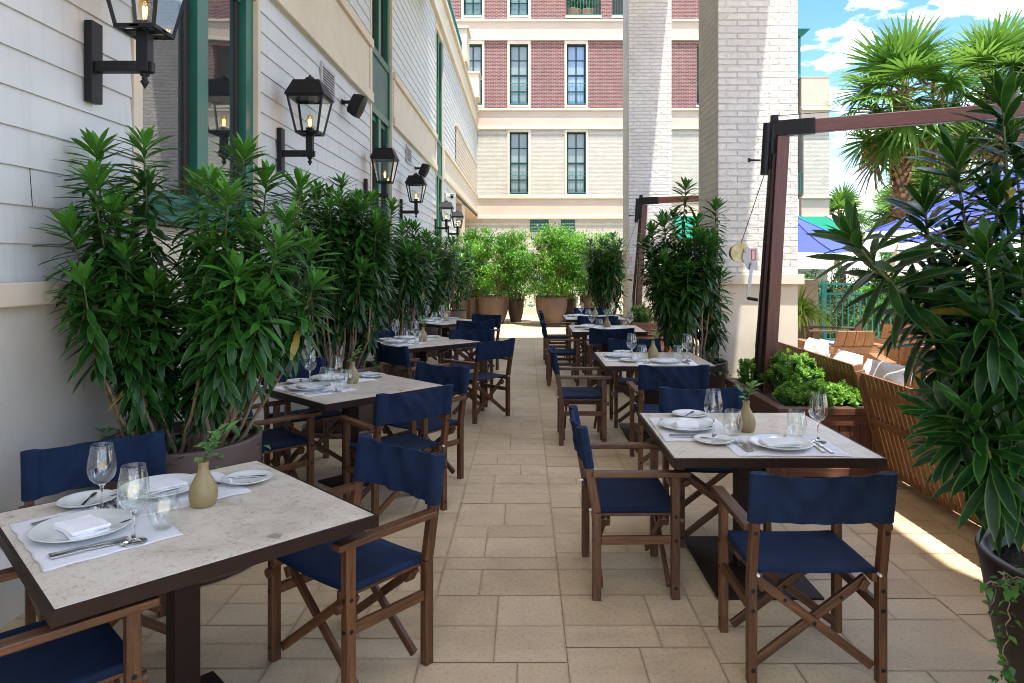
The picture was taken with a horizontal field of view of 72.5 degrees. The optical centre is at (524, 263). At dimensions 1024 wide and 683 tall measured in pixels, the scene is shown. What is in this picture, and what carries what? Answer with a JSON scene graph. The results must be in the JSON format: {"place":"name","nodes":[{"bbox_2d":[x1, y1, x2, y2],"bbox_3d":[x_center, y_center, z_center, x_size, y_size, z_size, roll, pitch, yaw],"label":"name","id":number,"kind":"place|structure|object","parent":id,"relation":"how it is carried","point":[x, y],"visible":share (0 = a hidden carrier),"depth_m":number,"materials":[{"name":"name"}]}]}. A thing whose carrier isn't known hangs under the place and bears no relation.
{"place":"outdoors","nodes":[
{"label":"outdoors","id":0,"kind":"place"},
{"bbox_2d":[0,296,1006,682],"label":"terrace floor","id":1,"kind":"structure","parent":0,"point":[610,636],"depth_m":3.53,"materials":[{"name":"tile"}]},
{"bbox_2d":[0,567,159,682],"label":"director chair","id":2,"kind":"object","parent":1,"relation":"on","point":[96,648],"visible":0.89,"depth_m":2.16,"materials":[{"name":"blue wood"}]},
{"bbox_2d":[18,431,166,634],"bbox_3d":[-1.829,1.264,3.067,0.604,0.872,0.591,0,0,-42],"label":"director chair","id":3,"kind":"object","parent":1,"relation":"on","point":[49,472],"visible":0.27,"depth_m":3.22,"materials":[{"name":"fabric"}]},
{"bbox_2d":[30,124,342,584],"bbox_3d":[-1.767,0.454,3.959,1.480,2.491,1.428,0,0,0],"label":"potted dracaena","id":4,"kind":"object","parent":1,"relation":"on","point":[232,309],"visible":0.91,"depth_m":3.66,"materials":[{"name":"plant"}]},
{"bbox_2d":[0,460,378,682],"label":"dining table","id":5,"kind":"object","parent":1,"relation":"on","point":[278,513],"visible":0.74,"depth_m":2.44,"materials":[{"name":"stone"}]},
{"bbox_2d":[8,501,183,571],"bbox_3d":[-1.534,0.946,2.486,0.566,0.006,0.416,0,0,44],"label":"placemat","id":6,"kind":"object","parent":5,"relation":"on","point":[40,551],"visible":0.55,"depth_m":2.40,"materials":[{"name":"white fabric"}]},
{"bbox_2d":[27,508,131,542],"bbox_3d":[-1.557,0.931,2.458,0.320,0.027,0.320,0,0,43],"label":"dinner plate","id":7,"kind":"object","parent":6,"relation":"on","point":[45,531],"visible":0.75,"depth_m":2.48,"materials":[{"name":"ceramic"}]},
{"bbox_2d":[53,514,110,538],"bbox_3d":[-1.558,0.923,2.457,0.181,0.030,0.128,0,0,39],"label":"napkin","id":8,"kind":"object","parent":7,"relation":"on","point":[84,526],"visible":1,"depth_m":2.43,"materials":[{"name":"white fabric"}]},
{"bbox_2d":[116,466,149,546],"bbox_3d":[-1.325,0.814,2.364,0.101,0.260,0.101,0,0,-43],"label":"wine glass","id":9,"kind":"object","parent":6,"relation":"on","point":[133,540],"visible":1,"depth_m":2.36,"materials":[{"name":"clear"}]},
{"bbox_2d":[81,470,250,516],"bbox_3d":[-1.475,0.946,2.854,0.566,0.006,0.416,0,0,-43],"label":"placemat","id":10,"kind":"object","parent":5,"relation":"on","point":[158,505],"visible":0.41,"depth_m":2.78,"materials":[{"name":"white fabric"}]},
{"bbox_2d":[56,489,117,507],"bbox_3d":[-1.726,0.935,2.757,0.208,0.019,0.208,0,0,45],"label":"side plate","id":11,"kind":"object","parent":10,"relation":"on","point":[76,500],"visible":0.84,"depth_m":2.76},
{"bbox_2d":[116,473,194,498],"bbox_3d":[-1.508,0.931,2.893,0.320,0.027,0.320,0,0,-43],"label":"dinner plate","id":12,"kind":"object","parent":10,"relation":"on","point":[124,490],"visible":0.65,"depth_m":2.90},
{"bbox_2d":[131,477,187,496],"bbox_3d":[-1.513,0.923,2.894,0.128,0.030,0.181,0,0,36],"label":"napkin","id":13,"kind":"object","parent":12,"relation":"on","point":[157,486],"visible":0.99,"depth_m":2.86,"materials":[{"name":"white fabric"}]},
{"bbox_2d":[188,420,238,508],"bbox_3d":[-1.226,0.793,2.764,0.150,0.312,0.208,0,0,24],"label":"bud vase","id":14,"kind":"object","parent":5,"relation":"on","point":[203,491],"visible":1,"depth_m":2.71,"materials":[{"name":"beige ceramic"}]},
{"bbox_2d":[222,469,272,484],"bbox_3d":[-1.204,0.935,3.036,0.208,0.019,0.208,0,0,45],"label":"side plate","id":15,"kind":"object","parent":5,"relation":"on","point":[245,480],"visible":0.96,"depth_m":3.05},
{"bbox_2d":[237,400,321,484],"bbox_3d":[-1.855,1.264,4.944,0.604,0.872,0.591,0,0,45],"label":"director chair","id":16,"kind":"object","parent":1,"relation":"on","point":[277,439],"visible":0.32,"depth_m":4.91,"materials":[{"name":"brown wood"}]},
{"bbox_2d":[261,357,341,474],"bbox_3d":[-1.813,1.264,5.798,0.604,0.872,0.591,0,0,-43],"label":"director chair","id":17,"kind":"object","parent":1,"relation":"on","point":[317,365],"visible":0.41,"depth_m":5.79,"materials":[{"name":"brown wood"}]},
{"bbox_2d":[286,172,407,437],"bbox_3d":[-1.809,0.376,7.168,1.268,2.647,1.477,0,0,0],"label":"potted dracaena","id":18,"kind":"object","parent":1,"relation":"on","point":[362,283],"visible":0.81,"depth_m":6.88,"materials":[{"name":"plant"}]},
{"bbox_2d":[255,371,443,487],"bbox_3d":[-1.355,1.325,5.430,1.045,0.750,1.045,0,0,44],"label":"dining table","id":19,"kind":"object","parent":1,"relation":"on","point":[348,403],"visible":0.52,"depth_m":5.30,"materials":[{"name":"stone"}]},
{"bbox_2d":[274,382,355,396],"bbox_3d":[-1.599,0.946,5.276,0.566,0.006,0.416,0,0,45],"label":"placemat","id":20,"kind":"object","parent":19,"relation":"on","point":[301,393],"visible":0.59,"depth_m":5.19,"materials":[{"name":"white fabric"}]},
{"bbox_2d":[264,434,445,682],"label":"director chair","id":21,"kind":"object","parent":1,"relation":"on","point":[350,567],"visible":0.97,"depth_m":2.96,"materials":[{"name":"fabric"}]},
{"bbox_2d":[373,326,415,376],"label":"director chair","id":22,"kind":"object","parent":1,"relation":"on","point":[391,331],"visible":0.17,"depth_m":9.15,"materials":[{"name":"fabric"}]},
{"bbox_2d":[337,384,453,515],"bbox_3d":[-0.875,1.264,4.781,0.604,0.872,0.580,0,0,-41],"label":"director chair","id":23,"kind":"object","parent":1,"relation":"on","point":[411,408],"visible":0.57,"depth_m":4.68,"materials":[{"name":"fabric"}]},
{"bbox_2d":[374,216,441,377],"bbox_3d":[-1.812,0.495,10.119,1.244,2.411,1.422,0,0,0],"label":"potted dracaena","id":24,"kind":"object","parent":1,"relation":"on","point":[411,274],"visible":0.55,"depth_m":9.88,"materials":[{"name":"plant"}]},
{"bbox_2d":[375,342,450,378],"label":"director chair","id":25,"kind":"object","parent":1,"relation":"on","point":[387,355],"visible":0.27,"depth_m":7.13,"materials":[{"name":"fabric"}]},
{"bbox_2d":[373,361,469,478],"bbox_3d":[-0.824,1.264,5.529,0.604,0.872,0.577,0,0,37],"label":"director chair","id":26,"kind":"object","parent":1,"relation":"on","point":[457,378],"visible":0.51,"depth_m":5.52,"materials":[{"name":"fabric"}]},
{"bbox_2d":[374,336,479,362],"bbox_3d":[-1.260,1.325,8.500,1.045,0.750,1.045,0,0,-43],"label":"dining table","id":27,"kind":"object","parent":1,"relation":"on","point":[438,343],"visible":0.44,"depth_m":8.28,"materials":[{"name":"beige stone"}]},
{"bbox_2d":[408,229,464,356],"bbox_3d":[-1.783,0.525,13.029,1.344,2.351,1.477,0,0,0],"label":"potted dracaena","id":28,"kind":"object","parent":1,"relation":"on","point":[441,293],"visible":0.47,"depth_m":12.72,"materials":[{"name":"plant"}]},
{"bbox_2d":[432,236,479,328],"bbox_3d":[-1.718,0.516,16.309,1.376,2.368,1.459,0,0,0],"label":"potted dracaena","id":29,"kind":"object","parent":1,"relation":"on","point":[458,312],"visible":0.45,"depth_m":16.12,"materials":[{"name":"plant"}]},
{"bbox_2d":[438,329,494,406],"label":"director chair","id":30,"kind":"object","parent":1,"relation":"on","point":[482,335],"visible":0.38,"depth_m":8.72,"materials":[{"name":"fabric"}]},
{"bbox_2d":[447,319,494,372],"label":"director chair","id":31,"kind":"object","parent":1,"relation":"on","point":[476,325],"visible":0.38,"depth_m":10.25,"materials":[{"name":"fabric"}]},
{"bbox_2d":[455,225,498,313],"bbox_3d":[-1.396,0.245,21.042,2.186,2.909,1.836,0,0,0],"label":"potted ficus","id":32,"kind":"object","parent":1,"relation":"on","point":[471,235],"visible":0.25,"depth_m":20.77,"materials":[{"name":"green plant"}]},
{"bbox_2d":[454,314,501,369],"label":"director chair","id":33,"kind":"object","parent":1,"relation":"on","point":[484,317],"visible":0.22,"depth_m":11.21,"materials":[{"name":"fabric"}]},
{"bbox_2d":[442,338,514,423],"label":"director chair","id":34,"kind":"object","parent":1,"relation":"on","point":[504,350],"visible":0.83,"depth_m":7.60,"materials":[{"name":"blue wood"}]},
{"bbox_2d":[463,226,528,323],"bbox_3d":[-0.908,0.304,19.769,2.252,2.792,2.229,0,0,-42],"label":"potted ficus","id":35,"kind":"object","parent":1,"relation":"on","point":[496,303],"visible":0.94,"depth_m":19.45,"materials":[{"name":"green plant"}]},
{"bbox_2d":[490,225,539,321],"bbox_3d":[-0.346,0.263,20.310,1.828,2.874,1.695,0,0,33],"label":"potted ficus","id":36,"kind":"object","parent":1,"relation":"on","point":[516,306],"visible":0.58,"depth_m":20.11,"materials":[{"name":"green plant"}]},
{"bbox_2d":[513,222,587,325],"bbox_3d":[0.653,0.270,19.209,2.253,2.860,2.361,0,0,0],"label":"potted ficus","id":37,"kind":"object","parent":1,"relation":"on","point":[551,306],"visible":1,"depth_m":18.85,"materials":[{"name":"green plant"}]},
{"bbox_2d":[539,310,572,364],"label":"director chair","id":38,"kind":"object","parent":1,"relation":"on","point":[566,343],"visible":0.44,"depth_m":11.76,"materials":[{"name":"brown wood"}]},
{"bbox_2d":[540,320,582,385],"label":"director chair","id":39,"kind":"object","parent":1,"relation":"on","point":[573,352],"visible":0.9,"depth_m":9.68,"materials":[{"name":"brown wood"}]},
{"bbox_2d":[547,226,591,321],"bbox_3d":[1.392,0.294,20.408,1.889,2.812,1.869,0,0,0],"label":"potted ficus","id":40,"kind":"object","parent":1,"relation":"on","point":[572,301],"visible":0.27,"depth_m":20.19,"materials":[{"name":"green plant"}]},
{"bbox_2d":[548,345,611,445],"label":"director chair","id":41,"kind":"object","parent":1,"relation":"on","point":[596,396],"visible":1,"depth_m":6.53,"materials":[{"name":"brown wood"}]},
{"bbox_2d":[563,226,622,307],"bbox_3d":[1.985,0.327,19.521,2.328,2.746,2.487,0,0,0],"label":"potted ficus","id":42,"kind":"object","parent":1,"relation":"on","point":[585,301],"visible":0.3,"depth_m":19.33,"materials":[{"name":"green plant"}]},
{"bbox_2d":[581,316,621,375],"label":"director chair","id":43,"kind":"object","parent":1,"relation":"on","point":[613,320],"visible":0.34,"depth_m":10.89,"materials":[{"name":"blue wood"}]},
{"bbox_2d":[577,231,628,348],"bbox_3d":[1.601,0.520,14.017,1.121,2.359,1.175,0,0,0],"label":"potted dracaena","id":44,"kind":"object","parent":1,"relation":"on","point":[605,279],"visible":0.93,"depth_m":13.78,"materials":[{"name":"plant"}]},
{"bbox_2d":[568,325,647,383],"bbox_3d":[1.190,1.325,10.200,1.045,0.750,1.045,0,0,0],"label":"dining table","id":45,"kind":"object","parent":1,"relation":"on","point":[637,331],"visible":0.41,"depth_m":10.15,"materials":[{"name":"beige stone"}]},
{"bbox_2d":[585,328,634,390],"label":"director chair","id":46,"kind":"object","parent":1,"relation":"on","point":[599,336],"visible":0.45,"depth_m":8.94,"materials":[{"name":"fabric"}]},
{"bbox_2d":[568,405,689,600],"bbox_3d":[0.533,1.264,3.795,0.591,0.872,0.604,0,0,-1],"label":"director chair","id":47,"kind":"object","parent":1,"relation":"on","point":[606,495],"visible":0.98,"depth_m":3.55,"materials":[{"name":"brown wood"}]},
{"bbox_2d":[608,338,660,427],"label":"director chair","id":48,"kind":"object","parent":1,"relation":"on","point":[618,344],"visible":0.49,"depth_m":7.60,"materials":[{"name":"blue wood"}]},
{"bbox_2d":[622,0,671,316],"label":"brick pillar","id":49,"kind":"structure","parent":1,"relation":"on","point":[647,98],"depth_m":15.05,"materials":[{"name":"brick"}]},
{"bbox_2d":[623,317,671,351],"bbox_3d":[2.465,1.419,14.125,0.794,0.563,1.474,0,0,0],"label":"planter box","id":50,"kind":"object","parent":1,"relation":"on","point":[647,327],"visible":0.24,"depth_m":13.41,"materials":[{"name":"brown wood"}]},
{"bbox_2d":[621,193,891,316],"bbox_3d":[4.587,0.144,13.790,3.169,3.113,4.526,0,0,-45],"label":"cantilever umbrella","id":51,"kind":"object","parent":50,"relation":"in","point":[808,245],"visible":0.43,"depth_m":13.02,"materials":[{"name":"fabric"}]},
{"bbox_2d":[594,352,717,441],"bbox_3d":[1.265,1.325,6.970,1.045,0.750,1.045,0,0,0],"label":"dining table","id":52,"kind":"object","parent":1,"relation":"on","point":[650,396],"visible":0.45,"depth_m":6.92,"materials":[{"name":"beige stone"}]},
{"bbox_2d":[626,364,709,469],"bbox_3d":[1.215,1.264,5.938,0.604,0.872,0.580,0,0,-1],"label":"director chair","id":53,"kind":"object","parent":1,"relation":"on","point":[681,377],"visible":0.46,"depth_m":5.69,"materials":[{"name":"fabric"}]},
{"bbox_2d":[632,177,735,388],"bbox_3d":[1.794,0.362,7.768,1.152,2.676,1.104,0,0,0],"label":"potted dracaena","id":54,"kind":"object","parent":1,"relation":"on","point":[683,296],"visible":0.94,"depth_m":7.60,"materials":[{"name":"plant"}]},
{"bbox_2d":[659,386,771,547],"bbox_3d":[1.197,1.264,4.421,0.604,0.872,0.577,0,0,-2],"label":"director chair","id":55,"kind":"object","parent":1,"relation":"on","point":[712,400],"visible":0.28,"depth_m":4.62,"materials":[{"name":"blue wood"}]},
{"bbox_2d":[699,0,803,377],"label":"brick pillar","id":56,"kind":"structure","parent":1,"relation":"on","point":[748,68],"depth_m":8.10,"materials":[{"name":"brick"}]},
{"bbox_2d":[638,413,886,599],"bbox_3d":[1.245,1.325,3.920,1.045,0.750,1.045,0,0,0],"label":"dining table","id":57,"kind":"object","parent":1,"relation":"on","point":[703,550],"visible":0.61,"depth_m":3.72,"materials":[{"name":"stone"}]},
{"bbox_2d":[648,417,737,440],"bbox_3d":[0.959,0.946,4.003,0.416,0.006,0.566,0,0,1],"label":"placemat","id":58,"kind":"object","parent":57,"relation":"on","point":[664,432],"visible":0.5,"depth_m":3.92,"materials":[{"name":"white fabric"}]},
{"bbox_2d":[658,417,714,431],"bbox_3d":[0.929,0.931,4.003,0.320,0.027,0.320,0,0,-3],"label":"dinner plate","id":59,"kind":"object","parent":58,"relation":"on","point":[670,423],"visible":0.7,"depth_m":4.05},
{"bbox_2d":[731,380,761,432],"bbox_3d":[1.248,0.793,3.908,0.150,0.312,0.208,0,0,-21],"label":"bud vase","id":60,"kind":"object","parent":57,"relation":"on","point":[745,416],"visible":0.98,"depth_m":3.92,"materials":[{"name":"beige ceramic"}]},
{"bbox_2d":[725,435,852,456],"bbox_3d":[1.331,0.946,3.632,0.566,0.006,0.416,0,0,1],"label":"placemat","id":61,"kind":"object","parent":57,"relation":"on","point":[737,449],"visible":0.62,"depth_m":3.52,"materials":[{"name":"white fabric"}]},
{"bbox_2d":[748,434,813,450],"bbox_3d":[1.323,0.931,3.606,0.320,0.027,0.320,0,0,2],"label":"dinner plate","id":62,"kind":"object","parent":61,"relation":"on","point":[806,443],"visible":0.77,"depth_m":3.63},
{"bbox_2d":[759,437,801,447],"bbox_3d":[1.320,0.923,3.600,0.181,0.030,0.128,0,0,-4],"label":"napkin","id":63,"kind":"object","parent":62,"relation":"on","point":[782,442],"visible":1,"depth_m":3.57,"materials":[{"name":"white fabric"}]},
{"bbox_2d":[725,378,880,476],"bbox_3d":[2.400,1.419,6.200,0.824,0.563,1.464,0,0,0],"label":"planter box","id":64,"kind":"object","parent":1,"relation":"on","point":[850,422],"visible":0.23,"depth_m":5.48,"materials":[{"name":"brown wood"}]},
{"bbox_2d":[736,357,762,390],"bbox_3d":[2.188,1.054,6.699,0.289,0.317,0.365,0,0,0],"label":"succulent shrub","id":65,"kind":"object","parent":64,"relation":"on","point":[747,367],"visible":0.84,"depth_m":6.67,"materials":[{"name":"green plant"}]},
{"bbox_2d":[763,348,826,389],"bbox_3d":[2.513,1.005,6.503,0.573,0.419,0.621,0,0,0],"label":"succulent shrub","id":66,"kind":"object","parent":64,"relation":"on","point":[802,368],"visible":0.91,"depth_m":6.38,"materials":[{"name":"green plant"}]},
{"bbox_2d":[772,377,862,406],"bbox_3d":[2.438,1.079,5.798,0.753,0.274,0.561,0,0,0],"label":"succulent shrub","id":67,"kind":"object","parent":64,"relation":"on","point":[816,390],"visible":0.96,"depth_m":5.67,"materials":[{"name":"green plant"}]},
{"bbox_2d":[729,97,1023,391],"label":"cantilever umbrella","id":68,"kind":"object","parent":64,"relation":"on","point":[777,133],"visible":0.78,"depth_m":6.56,"materials":[{"name":"brown wood"}]},
{"bbox_2d":[711,471,897,682],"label":"director chair","id":69,"kind":"object","parent":1,"relation":"on","point":[835,503],"visible":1,"depth_m":2.84,"materials":[{"name":"fabric"}]},
{"bbox_2d":[798,279,820,329],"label":"fence pier","id":70,"kind":"structure","parent":1,"relation":"on","point":[812,284],"depth_m":14.30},
{"bbox_2d":[798,285,838,347],"bbox_3d":[4.911,0.968,12.472,1.557,1.465,1.582,0,0,27],"label":"potted strap plant","id":71,"kind":"object","parent":1,"relation":"on","point":[807,316],"visible":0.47,"depth_m":12.26,"materials":[{"name":"green plant"}]},
{"bbox_2d":[776,341,862,392],"bbox_3d":[3.210,1.266,6.900,0.980,0.869,2.254,0,0,0],"label":"slatted sofa","id":72,"kind":"object","parent":1,"relation":"on","point":[837,370],"visible":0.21,"depth_m":6.30,"materials":[{"name":"brown wood"}]},
{"bbox_2d":[803,317,867,346],"bbox_3d":[5.118,1.292,11.482,0.901,0.822,0.880,0,0,15],"label":"plank armchair","id":73,"kind":"object","parent":1,"relation":"on","point":[812,333],"visible":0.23,"depth_m":11.50,"materials":[{"name":"brown wood"}]},
{"bbox_2d":[798,331,883,366],"bbox_3d":[4.304,1.292,9.530,0.880,0.822,0.901,0,0,-3],"label":"plank armchair","id":74,"kind":"object","parent":1,"relation":"on","point":[862,343],"visible":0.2,"depth_m":9.14,"materials":[{"name":"brown wood"}]},
{"bbox_2d":[872,324,924,363],"bbox_3d":[5.535,1.292,10.481,0.880,0.822,0.901,0,0,12],"label":"plank armchair","id":75,"kind":"object","parent":1,"relation":"on","point":[894,356],"visible":0.14,"depth_m":10.16,"materials":[{"name":"brown wood"}]},
{"bbox_2d":[868,346,935,388],"bbox_3d":[4.431,1.292,7.832,0.880,0.822,0.901,0,0,16],"label":"plank armchair","id":76,"kind":"object","parent":1,"relation":"on","point":[905,353],"visible":0.07,"depth_m":7.55,"materials":[{"name":"brown wood"}]},
{"bbox_2d":[804,65,1023,682],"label":"potted dracaena","id":77,"kind":"object","parent":1,"relation":"on","point":[971,388],"visible":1,"depth_m":2.16,"materials":[{"name":"plant"}]},
{"bbox_2d":[854,369,981,526],"bbox_3d":[3.080,1.266,4.225,0.980,0.869,2.504,0,0,0],"label":"slatted sofa","id":78,"kind":"object","parent":1,"relation":"on","point":[890,425],"visible":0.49,"depth_m":5.10,"materials":[{"name":"brown wood"}]},
{"bbox_2d":[863,358,904,384],"bbox_3d":[3.009,1.080,5.920,0.241,0.478,0.500,0,0,-10],"label":"scatter cushion","id":79,"kind":"object","parent":78,"relation":"on","point":[891,372],"visible":0.3,"depth_m":5.83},
{"bbox_2d":[818,283,1022,339],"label":"teal fence","id":80,"kind":"object","parent":1,"relation":"on","point":[823,293],"visible":0.16,"depth_m":14.48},
{"bbox_2d":[866,219,974,345],"bbox_3d":[7.339,0.442,12.840,2.095,2.516,2.002,0,0,0],"label":"potted ficus","id":81,"kind":"object","parent":1,"relation":"on","point":[874,281],"visible":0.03,"depth_m":12.90,"materials":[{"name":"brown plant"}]},
{"bbox_2d":[862,131,1023,252],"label":"cantilever umbrella","id":82,"kind":"object","parent":1,"relation":"on","point":[885,228],"visible":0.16,"depth_m":9.79,"materials":[{"name":"blue fabric"}]},
{"bbox_2d":[142,299,997,682],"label":"tile joints","id":83,"kind":"object","parent":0,"point":[558,579],"depth_m":3.50,"materials":[{"name":"concrete"}]},
{"bbox_2d":[820,267,974,337],"bbox_3d":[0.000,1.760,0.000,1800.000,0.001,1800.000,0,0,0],"label":"ground","id":84,"kind":"structure","parent":0,"point":[830,272],"depth_m":94.20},
{"bbox_2d":[0,0,481,628],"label":"siding building","id":85,"kind":"structure","parent":84,"relation":"on","point":[226,72],"depth_m":5.25,"materials":[{"name":"paint"}]},
{"bbox_2d":[84,0,185,104],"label":"wall lantern","id":86,"kind":"object","parent":85,"relation":"attached to","point":[142,33],"depth_m":3.88,"materials":[{"name":"black metal"}]},
{"bbox_2d":[131,0,263,234],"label":"window","id":87,"kind":"structure","parent":85,"relation":"in","point":[199,92],"depth_m":5.31,"materials":[{"name":"green paint"}]},
{"bbox_2d":[277,75,334,172],"bbox_3d":[-2.187,-1.380,6.920,0.502,0.980,0.384,0,0,0],"label":"wall lantern","id":88,"kind":"object","parent":85,"relation":"attached to","point":[309,89],"depth_m":6.87,"materials":[{"name":"black metal"}]},
{"bbox_2d":[341,94,367,118],"bbox_3d":[-2.274,-2.105,9.335,0.334,0.325,0.200,0,0,5],"label":"wall speaker","id":89,"kind":"object","parent":85,"relation":"attached to","point":[356,103],"depth_m":9.25,"materials":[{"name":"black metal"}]},
{"bbox_2d":[372,115,388,244],"bbox_3d":[-2.527,-1.280,11.990,0.095,2.400,1.656,0,0,0],"label":"window","id":90,"kind":"structure","parent":85,"relation":"in","point":[380,133],"depth_m":11.93,"materials":[{"name":"green paint"}]},
{"bbox_2d":[372,0,388,65],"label":"window","id":91,"kind":"structure","parent":85,"relation":"in","point":[380,8],"depth_m":12.47,"materials":[{"name":"green paint"}]},
{"bbox_2d":[364,144,399,202],"bbox_3d":[-2.187,-1.330,10.640,0.502,0.980,0.384,0,0,0],"label":"wall lantern","id":92,"kind":"object","parent":85,"relation":"attached to","point":[384,153],"depth_m":10.59,"materials":[{"name":"black metal"}]},
{"bbox_2d":[400,173,426,218],"bbox_3d":[-2.187,-1.300,13.700,0.502,0.980,0.384,0,0,0],"label":"wall lantern","id":93,"kind":"object","parent":85,"relation":"attached to","point":[415,179],"depth_m":13.65,"materials":[{"name":"black metal"}]},
{"bbox_2d":[436,34,441,142],"bbox_3d":[-2.528,-5.090,20.145,0.095,3.020,1.686,0,0,0],"label":"window","id":94,"kind":"structure","parent":85,"relation":"in","point":[438,44],"depth_m":20.13,"materials":[{"name":"green paint"}]},
{"bbox_2d":[450,0,839,295],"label":"brick hotel","id":95,"kind":"structure","parent":84,"relation":"on","point":[550,131],"depth_m":36.00,"materials":[{"name":"beige brick"}]},
{"bbox_2d":[463,0,482,17],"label":"window","id":96,"kind":"structure","parent":95,"relation":"in","point":[472,8],"depth_m":36.17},
{"bbox_2d":[468,45,482,106],"bbox_3d":[-2.661,-9.698,36.075,1.016,3.240,0.330,0,0,0],"label":"window","id":97,"kind":"structure","parent":95,"relation":"in","point":[475,51],"depth_m":36.21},
{"bbox_2d":[509,132,528,195],"bbox_3d":[-0.281,-5.141,36.075,1.028,3.307,0.330,0,0,0],"label":"window","id":98,"kind":"structure","parent":95,"relation":"in","point":[518,140],"depth_m":36.21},
{"bbox_2d":[509,45,528,106],"bbox_3d":[-0.281,-9.698,36.075,1.028,3.240,0.330,0,0,0],"label":"window","id":99,"kind":"structure","parent":95,"relation":"in","point":[518,53],"depth_m":36.21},
{"bbox_2d":[509,0,528,17],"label":"window","id":100,"kind":"structure","parent":95,"relation":"in","point":[518,8],"depth_m":36.17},
{"bbox_2d":[566,132,586,195],"bbox_3d":[2.678,-5.141,36.075,1.050,3.307,0.330,0,0,0],"label":"window","id":101,"kind":"structure","parent":95,"relation":"in","point":[576,141],"depth_m":36.21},
{"bbox_2d":[566,45,586,106],"bbox_3d":[2.678,-9.698,36.075,1.050,3.240,0.330,0,0,0],"label":"window","id":102,"kind":"structure","parent":95,"relation":"in","point":[576,54],"depth_m":36.21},
{"bbox_2d":[798,0,1023,231],"label":"sky","id":103,"kind":"structure","parent":0,"point":[831,24],"materials":[{"name":"blue"}]},
{"bbox_2d":[820,285,1021,336],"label":"lawn","id":104,"kind":"structure","parent":0,"point":[876,333],"depth_m":19.34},
{"bbox_2d":[818,281,874,336],"bbox_3d":[7.207,1.053,16.650,2.274,1.422,1.903,0,0,26],"label":"garden shrub","id":105,"kind":"object","parent":104,"relation":"on","point":[839,309],"visible":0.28,"depth_m":16.20,"materials":[{"name":"green plant"}]},
{"bbox_2d":[829,181,872,292],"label":"fan palm","id":106,"kind":"object","parent":104,"relation":"on","point":[837,201],"visible":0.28,"depth_m":40.13,"materials":[{"name":"green plant"}]},
{"bbox_2d":[857,179,920,268],"bbox_3d":[16.151,-1.006,29.953,4.220,5.574,3.945,0,0,0],"label":"fan palm","id":107,"kind":"object","parent":104,"relation":"on","point":[884,212],"visible":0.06,"depth_m":30.10,"materials":[{"name":"green plant"}]},
{"bbox_2d":[820,10,999,281],"bbox_3d":[10.108,-2.459,18.673,4.078,8.456,4.568,0,0,0],"label":"fan palm","id":108,"kind":"object","parent":104,"relation":"on","point":[903,57],"visible":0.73,"depth_m":18.10,"materials":[{"name":"green plant"}]},
{"bbox_2d":[863,155,1002,213],"bbox_3d":[13.163,-1.266,22.347,4.641,6.101,4.262,0,0,0],"label":"fan palm","id":109,"kind":"object","parent":104,"relation":"on","point":[933,179],"visible":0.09,"depth_m":22.06,"materials":[{"name":"green plant"}]},
{"bbox_2d":[920,4,1023,272],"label":"fan palm","id":110,"kind":"object","parent":104,"relation":"on","point":[996,49],"visible":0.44,"depth_m":18.64,"materials":[{"name":"green plant"}]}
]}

